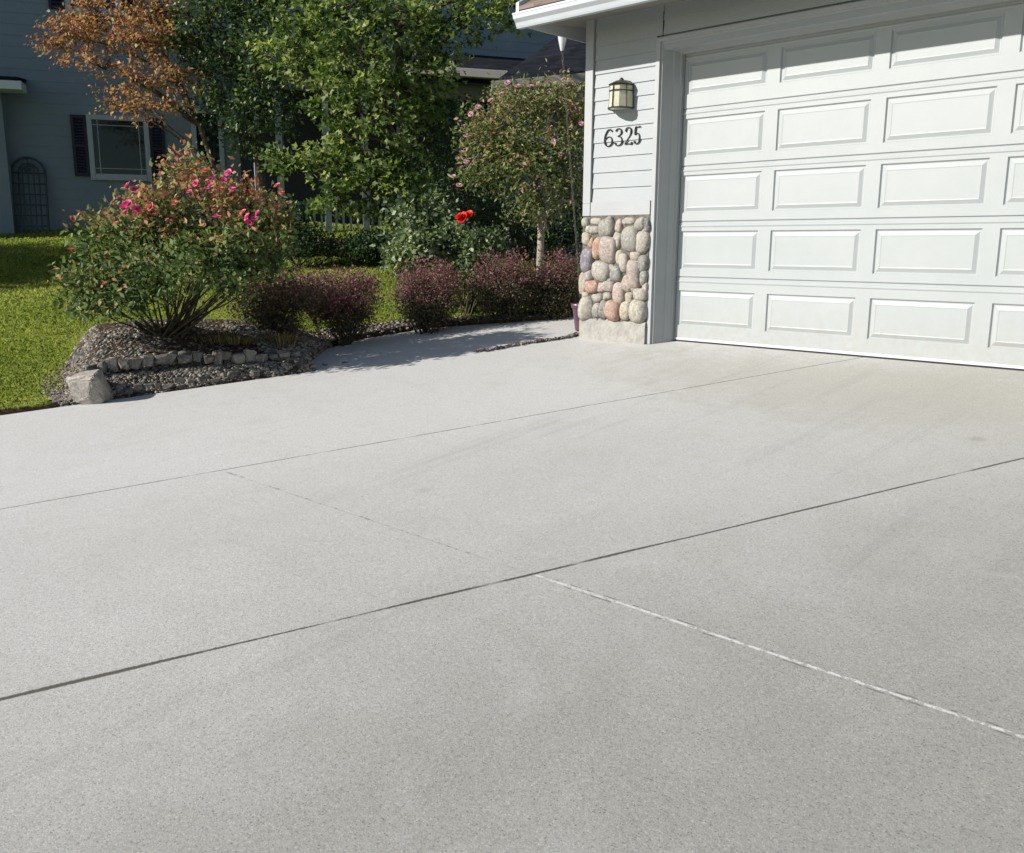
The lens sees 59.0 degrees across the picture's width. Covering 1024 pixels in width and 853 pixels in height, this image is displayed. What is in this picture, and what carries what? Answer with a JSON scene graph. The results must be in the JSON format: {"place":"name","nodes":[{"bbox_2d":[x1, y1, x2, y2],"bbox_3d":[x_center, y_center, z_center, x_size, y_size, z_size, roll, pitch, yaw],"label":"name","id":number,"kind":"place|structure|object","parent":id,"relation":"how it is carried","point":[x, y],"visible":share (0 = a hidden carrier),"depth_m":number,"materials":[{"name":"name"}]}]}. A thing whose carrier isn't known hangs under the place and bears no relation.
{"place":"outdoors","nodes":[
{"label":"outdoors","id":0,"kind":"place"},
{"bbox_2d":[0,220,580,409],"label":"lawn","id":1,"kind":"structure","parent":0,"point":[68,356],"depth_m":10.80,"materials":[{"name":"green plant"}]},
{"bbox_2d":[11,156,49,233],"bbox_3d":[-8.367,-3.961,15.691,0.564,1.414,0.262,-3,12,-18],"label":"garden trellis","id":2,"kind":"object","parent":1,"relation":"on","point":[27,172],"visible":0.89,"depth_m":15.68,"materials":[{"name":"metal"}]},
{"bbox_2d":[0,402,70,414],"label":"planting bed","id":3,"kind":"object","parent":1,"relation":"on","point":[4,411],"visible":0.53,"depth_m":6.95,"materials":[{"name":"brown soil"}]},
{"bbox_2d":[23,0,222,253],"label":"russet tree","id":4,"kind":"object","parent":1,"relation":"on","point":[144,39],"visible":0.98,"depth_m":11.66,"materials":[{"name":"orange plant"}]},
{"bbox_2d":[40,319,318,406],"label":"gravel","id":5,"kind":"structure","parent":1,"relation":"on","point":[65,400],"depth_m":7.56,"materials":[{"name":"grey gravel"}]},
{"bbox_2d":[70,354,81,366],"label":"stone","id":6,"kind":"object","parent":5,"relation":"on","point":[74,358],"visible":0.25,"depth_m":7.67,"materials":[{"name":"stone"}]},
{"bbox_2d":[85,364,97,370],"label":"edging stone","id":7,"kind":"object","parent":5,"relation":"on","point":[90,367],"visible":0.38,"depth_m":7.24,"materials":[{"name":"grey stone"}]},
{"bbox_2d":[98,361,106,372],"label":"edging stone","id":8,"kind":"object","parent":5,"relation":"on","point":[102,365],"visible":0.84,"depth_m":7.28,"materials":[{"name":"grey stone"}]},
{"bbox_2d":[103,357,118,371],"bbox_3d":[-3.262,-0.505,7.361,0.112,0.129,0.087,-2,9,-13],"label":"edging stone","id":9,"kind":"object","parent":5,"relation":"on","point":[112,364],"visible":0.93,"depth_m":7.33,"materials":[{"name":"grey stone"}]},
{"bbox_2d":[114,382,125,389],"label":"rubble stone","id":10,"kind":"object","parent":5,"relation":"on","point":[118,385],"visible":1,"depth_m":7.23,"materials":[{"name":"grey stone"}]},
{"bbox_2d":[118,359,129,369],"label":"edging stone","id":11,"kind":"object","parent":5,"relation":"on","point":[123,364],"visible":0.92,"depth_m":7.31,"materials":[{"name":"grey stone"}]},
{"bbox_2d":[125,388,131,393],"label":"rubble stone","id":12,"kind":"object","parent":5,"relation":"on","point":[127,390],"visible":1,"depth_m":7.23,"materials":[{"name":"grey stone"}]},
{"bbox_2d":[127,358,142,369],"bbox_3d":[-3.073,-0.515,7.384,0.123,0.096,0.085,-4,13,-22],"label":"edging stone","id":13,"kind":"object","parent":5,"relation":"on","point":[135,363],"visible":0.99,"depth_m":7.35,"materials":[{"name":"grey stone"}]},
{"bbox_2d":[134,384,142,391],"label":"rubble stone","id":14,"kind":"object","parent":5,"relation":"on","point":[137,387],"visible":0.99,"depth_m":7.26,"materials":[{"name":"grey stone"}]},
{"bbox_2d":[140,355,153,365],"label":"edging stone","id":15,"kind":"object","parent":5,"relation":"on","point":[148,360],"visible":0.98,"depth_m":7.39,"materials":[{"name":"grey stone"}]},
{"bbox_2d":[142,382,153,387],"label":"rubble stone","id":16,"kind":"object","parent":5,"relation":"on","point":[150,385],"visible":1,"depth_m":7.30,"materials":[{"name":"grey stone"}]},
{"bbox_2d":[154,353,169,363],"bbox_3d":[-2.888,-0.560,7.471,0.132,0.088,0.080,-6,13,-29],"label":"edging stone","id":17,"kind":"object","parent":5,"relation":"on","point":[162,359],"visible":1,"depth_m":7.44,"materials":[{"name":"grey stone"}]},
{"bbox_2d":[161,383,173,389],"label":"rubble stone","id":18,"kind":"object","parent":5,"relation":"on","point":[166,386],"visible":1,"depth_m":7.33,"materials":[{"name":"grey stone"}]},
{"bbox_2d":[168,350,177,365],"bbox_3d":[-2.822,-0.572,7.529,0.073,0.117,0.102,-4,13,-19],"label":"edging stone","id":19,"kind":"object","parent":5,"relation":"on","point":[173,356],"visible":0.91,"depth_m":7.49,"materials":[{"name":"grey stone"}]},
{"bbox_2d":[39,133,310,338],"bbox_3d":[-2.823,-1.610,7.627,2.189,1.757,1.363,-4,12,-19],"label":"rose bush","id":20,"kind":"object","parent":5,"relation":"on","point":[106,290],"visible":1,"depth_m":7.59,"materials":[{"name":"green plant"}]},
{"bbox_2d":[174,377,184,383],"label":"rubble stone","id":21,"kind":"object","parent":5,"relation":"on","point":[179,379],"visible":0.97,"depth_m":7.39,"materials":[{"name":"grey stone"}]},
{"bbox_2d":[177,351,192,363],"bbox_3d":[-2.734,-0.575,7.544,0.117,0.103,0.115,-5,15,-27],"label":"edging stone","id":22,"kind":"object","parent":5,"relation":"on","point":[184,357],"visible":1,"depth_m":7.51,"materials":[{"name":"grey stone"}]},
{"bbox_2d":[185,378,196,385],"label":"rubble stone","id":23,"kind":"object","parent":5,"relation":"on","point":[189,380],"visible":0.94,"depth_m":7.41,"materials":[{"name":"grey stone"}]},
{"bbox_2d":[191,351,202,361],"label":"edging stone","id":24,"kind":"object","parent":5,"relation":"on","point":[196,356],"visible":0.86,"depth_m":7.58,"materials":[{"name":"grey stone"}]},
{"bbox_2d":[195,376,209,384],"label":"rubble stone","id":25,"kind":"object","parent":5,"relation":"on","point":[202,379],"visible":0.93,"depth_m":7.44,"materials":[{"name":"grey stone"}]},
{"bbox_2d":[189,332,224,341],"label":"grass tuft","id":26,"kind":"object","parent":5,"relation":"on","point":[205,337],"visible":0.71,"depth_m":7.87,"materials":[{"name":"plant"}]},
{"bbox_2d":[204,354,213,363],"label":"edging stone","id":27,"kind":"object","parent":5,"relation":"on","point":[208,358],"visible":1,"depth_m":7.57,"materials":[{"name":"grey stone"}]},
{"bbox_2d":[210,377,220,382],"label":"rubble stone","id":28,"kind":"object","parent":5,"relation":"on","point":[217,379],"visible":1,"depth_m":7.47,"materials":[{"name":"grey stone"}]},
{"bbox_2d":[212,350,222,364],"bbox_3d":[-2.497,-0.585,7.655,0.077,0.119,0.126,-7,12,-31],"label":"edging stone","id":29,"kind":"object","parent":5,"relation":"on","point":[218,356],"visible":0.94,"depth_m":7.62,"materials":[{"name":"grey stone"}]},
{"bbox_2d":[222,351,231,359],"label":"edging stone","id":30,"kind":"object","parent":5,"relation":"on","point":[226,355],"visible":0.86,"depth_m":7.67,"materials":[{"name":"grey stone"}]},
{"bbox_2d":[197,330,264,344],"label":"grass tuft","id":31,"kind":"object","parent":5,"relation":"on","point":[232,340],"visible":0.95,"depth_m":7.87,"materials":[{"name":"plant"}]},
{"bbox_2d":[227,371,239,379],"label":"rubble stone","id":32,"kind":"object","parent":5,"relation":"on","point":[231,374],"visible":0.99,"depth_m":7.54,"materials":[{"name":"grey stone"}]},
{"bbox_2d":[231,353,244,363],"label":"edging stone","id":33,"kind":"object","parent":5,"relation":"on","point":[237,358],"visible":1,"depth_m":7.68,"materials":[{"name":"grey stone"}]},
{"bbox_2d":[244,349,256,361],"bbox_3d":[-2.252,-0.603,7.769,0.112,0.125,0.071,-6,16,-29],"label":"edging stone","id":34,"kind":"object","parent":5,"relation":"on","point":[249,355],"visible":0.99,"depth_m":7.74,"materials":[{"name":"grey stone"}]},
{"bbox_2d":[250,370,259,376],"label":"rubble stone","id":35,"kind":"object","parent":5,"relation":"on","point":[254,373],"visible":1,"depth_m":7.60,"materials":[{"name":"grey stone"}]},
{"bbox_2d":[255,354,267,361],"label":"edging stone","id":36,"kind":"object","parent":5,"relation":"on","point":[261,357],"visible":1,"depth_m":7.76,"materials":[{"name":"grey stone"}]},
{"bbox_2d":[259,367,270,370],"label":"rubble stone","id":37,"kind":"object","parent":5,"relation":"on","point":[265,368],"visible":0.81,"depth_m":7.66,"materials":[{"name":"grey stone"}]},
{"bbox_2d":[268,353,277,360],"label":"edging stone","id":38,"kind":"object","parent":5,"relation":"on","point":[272,356],"visible":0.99,"depth_m":7.78,"materials":[{"name":"grey stone"}]},
{"bbox_2d":[271,366,277,371],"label":"rubble stone","id":39,"kind":"object","parent":5,"relation":"on","point":[274,368],"visible":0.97,"depth_m":7.67,"materials":[{"name":"grey stone"}]},
{"bbox_2d":[290,351,300,355],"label":"edging stone","id":40,"kind":"object","parent":5,"relation":"on","point":[294,353],"visible":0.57,"depth_m":7.89,"materials":[{"name":"grey stone"}]},
{"bbox_2d":[139,0,311,269],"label":"dark green tree","id":41,"kind":"object","parent":1,"relation":"on","point":[244,74],"visible":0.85,"depth_m":11.83,"materials":[{"name":"green plant"}]},
{"bbox_2d":[0,0,585,259],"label":"house","id":42,"kind":"structure","parent":1,"relation":"on","point":[66,139],"depth_m":15.95,"materials":[{"name":"blue"}]},
{"bbox_2d":[64,0,121,16],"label":"window","id":43,"kind":"structure","parent":42,"relation":"in","point":[66,1],"depth_m":15.61,"materials":[{"name":"glass"}]},
{"bbox_2d":[86,114,151,180],"bbox_3d":[-6.998,-4.962,16.125,1.016,1.117,0.050,-3,12,-18],"label":"window","id":44,"kind":"structure","parent":42,"relation":"in","point":[118,151],"depth_m":16.13,"materials":[{"name":"glass"}]},
{"bbox_2d":[190,108,224,170],"bbox_3d":[-5.570,-5.252,16.558,0.551,1.084,0.050,-3,12,-18],"label":"window","id":45,"kind":"structure","parent":42,"relation":"in","point":[217,151],"depth_m":16.58,"materials":[{"name":"glass"}]},
{"bbox_2d":[245,193,363,268],"bbox_3d":[-2.851,-2.707,12.565,1.798,1.060,1.206,-3,12,-16],"label":"evergreen shrub","id":46,"kind":"object","parent":1,"relation":"on","point":[312,249],"visible":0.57,"depth_m":12.44,"materials":[{"name":"green plant"}]},
{"bbox_2d":[291,238,349,255],"bbox_3d":[-2.648,-2.765,13.881,2.001,0.309,2.099,-1,11,-7],"label":"planting bed","id":47,"kind":"object","parent":1,"relation":"on","point":[327,248],"visible":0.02,"depth_m":13.95,"materials":[{"name":"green plant"}]},
{"bbox_2d":[328,223,394,267],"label":"evergreen shrub","id":48,"kind":"object","parent":1,"relation":"on","point":[364,251],"visible":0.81,"depth_m":12.42,"materials":[{"name":"green plant"}]},
{"bbox_2d":[245,0,540,297],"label":"maple tree","id":49,"kind":"object","parent":1,"relation":"on","point":[356,164],"visible":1,"depth_m":10.30,"materials":[{"name":"green plant"}]},
{"bbox_2d":[222,311,572,374],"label":"gravel","id":50,"kind":"structure","parent":1,"relation":"on","point":[314,341],"depth_m":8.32,"materials":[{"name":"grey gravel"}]},
{"bbox_2d":[223,261,331,334],"bbox_3d":[-2.203,-1.190,8.504,1.019,0.716,0.800,-3,12,-14],"label":"barberry bush","id":51,"kind":"object","parent":50,"relation":"on","point":[273,310],"visible":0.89,"depth_m":8.39,"materials":[{"name":"purple plant"}]},
{"bbox_2d":[254,329,306,347],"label":"grass tuft","id":52,"kind":"object","parent":50,"relation":"on","point":[283,340],"visible":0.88,"depth_m":8.01,"materials":[{"name":"plant"}]},
{"bbox_2d":[276,350,290,357],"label":"edging stone","id":53,"kind":"object","parent":50,"relation":"on","point":[281,354],"visible":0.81,"depth_m":7.82,"materials":[{"name":"grey stone"}]},
{"bbox_2d":[292,260,393,346],"bbox_3d":[-1.724,-1.176,8.962,0.965,0.922,0.923,11,15,42],"label":"barberry bush","id":54,"kind":"object","parent":50,"relation":"on","point":[340,306],"visible":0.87,"depth_m":8.86,"materials":[{"name":"purple plant"}]},
{"bbox_2d":[385,254,471,333],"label":"barberry bush","id":55,"kind":"object","parent":50,"relation":"on","point":[437,301],"visible":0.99,"depth_m":9.30,"materials":[{"name":"purple plant"}]},
{"bbox_2d":[462,245,542,323],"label":"barberry bush","id":56,"kind":"object","parent":50,"relation":"on","point":[499,292],"visible":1,"depth_m":9.60,"materials":[{"name":"purple plant"}]},
{"bbox_2d":[440,58,584,309],"bbox_3d":[0.114,-2.605,9.862,1.814,2.793,1.394,1,11,1],"label":"flowering tree","id":57,"kind":"object","parent":50,"relation":"on","point":[513,157],"visible":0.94,"depth_m":9.70,"materials":[{"name":"green plant"}]},
{"bbox_2d":[518,246,581,319],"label":"barberry bush","id":58,"kind":"object","parent":50,"relation":"on","point":[560,280],"visible":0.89,"depth_m":9.69,"materials":[{"name":"purple plant"}]},
{"bbox_2d":[369,183,465,298],"bbox_3d":[-1.026,-2.008,10.140,0.986,1.431,1.144,11,15,42],"label":"lilac shrub","id":59,"kind":"object","parent":1,"relation":"on","point":[410,239],"visible":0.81,"depth_m":9.96,"materials":[{"name":"green plant"}]},
{"bbox_2d":[402,89,520,286],"bbox_3d":[-0.651,-2.944,11.157,1.574,2.486,1.558,11,15,42],"label":"evergreen shrub","id":60,"kind":"object","parent":1,"relation":"on","point":[460,205],"visible":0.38,"depth_m":11.12,"materials":[{"name":"green plant"}]},
{"bbox_2d":[429,210,515,315],"bbox_3d":[-0.430,-1.823,10.073,0.957,1.164,0.928,11,15,42],"label":"rose bush","id":61,"kind":"object","parent":1,"relation":"on","point":[473,244],"visible":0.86,"depth_m":9.91,"materials":[{"name":"green plant"}]},
{"bbox_2d":[474,162,583,291],"bbox_3d":[0.417,-2.434,10.992,1.801,1.613,1.336,-3,12,-16],"label":"evergreen shrub","id":62,"kind":"object","parent":1,"relation":"on","point":[568,236],"visible":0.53,"depth_m":10.89,"materials":[{"name":"green plant"}]},
{"bbox_2d":[0,317,1023,852],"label":"driveway","id":63,"kind":"structure","parent":0,"point":[444,589],"depth_m":3.26,"materials":[{"name":"concrete"}]},
{"bbox_2d":[66,369,112,404],"bbox_3d":[-3.305,-0.305,7.105,0.310,0.281,0.258,3,18,12],"label":"boulder","id":64,"kind":"object","parent":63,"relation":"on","point":[89,387],"visible":0.96,"depth_m":7.00,"materials":[{"name":"stone"}]},
{"bbox_2d":[474,332,578,351],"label":"pebbles","id":65,"kind":"object","parent":63,"relation":"on","point":[574,334],"visible":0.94,"depth_m":8.38,"materials":[{"name":"stone"}]},
{"bbox_2d":[571,303,579,330],"bbox_3d":[0.670,-1.075,8.871,0.188,0.265,0.188,11,15,42],"label":"flower pot","id":66,"kind":"object","parent":63,"relation":"on","point":[574,306],"visible":0.38,"depth_m":8.83,"materials":[{"name":"purple ceramic"}]},
{"bbox_2d":[512,0,1023,370],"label":"garage","id":67,"kind":"structure","parent":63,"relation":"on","point":[840,177],"depth_m":7.01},
{"bbox_2d":[558,36,580,298],"bbox_3d":[0.557,-2.442,8.652,0.280,2.534,0.088,2,11,9],"label":"rain chain","id":68,"kind":"object","parent":67,"relation":"hanging from","point":[562,41],"visible":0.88,"depth_m":8.56,"materials":[{"name":"metal"}]},
{"bbox_2d":[608,77,633,110],"bbox_3d":[0.907,-2.860,7.750,0.234,0.265,0.171,11,15,42],"label":"wall lantern","id":69,"kind":"object","parent":67,"relation":"attached to","point":[621,93],"depth_m":7.70,"materials":[{"name":"beige glass"}]},
{"bbox_2d":[604,126,640,146],"bbox_3d":[0.958,-2.527,7.879,0.394,0.153,0.019,11,15,42],"label":"house number","id":70,"kind":"object","parent":67,"relation":"attached to","point":[630,143],"visible":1,"depth_m":7.88,"materials":[{"name":"metal"}]},
{"bbox_2d":[674,0,1023,370],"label":"garage door","id":71,"kind":"structure","parent":67,"relation":"in","point":[855,191],"depth_m":6.76,"materials":[{"name":"paint"}]}
]}

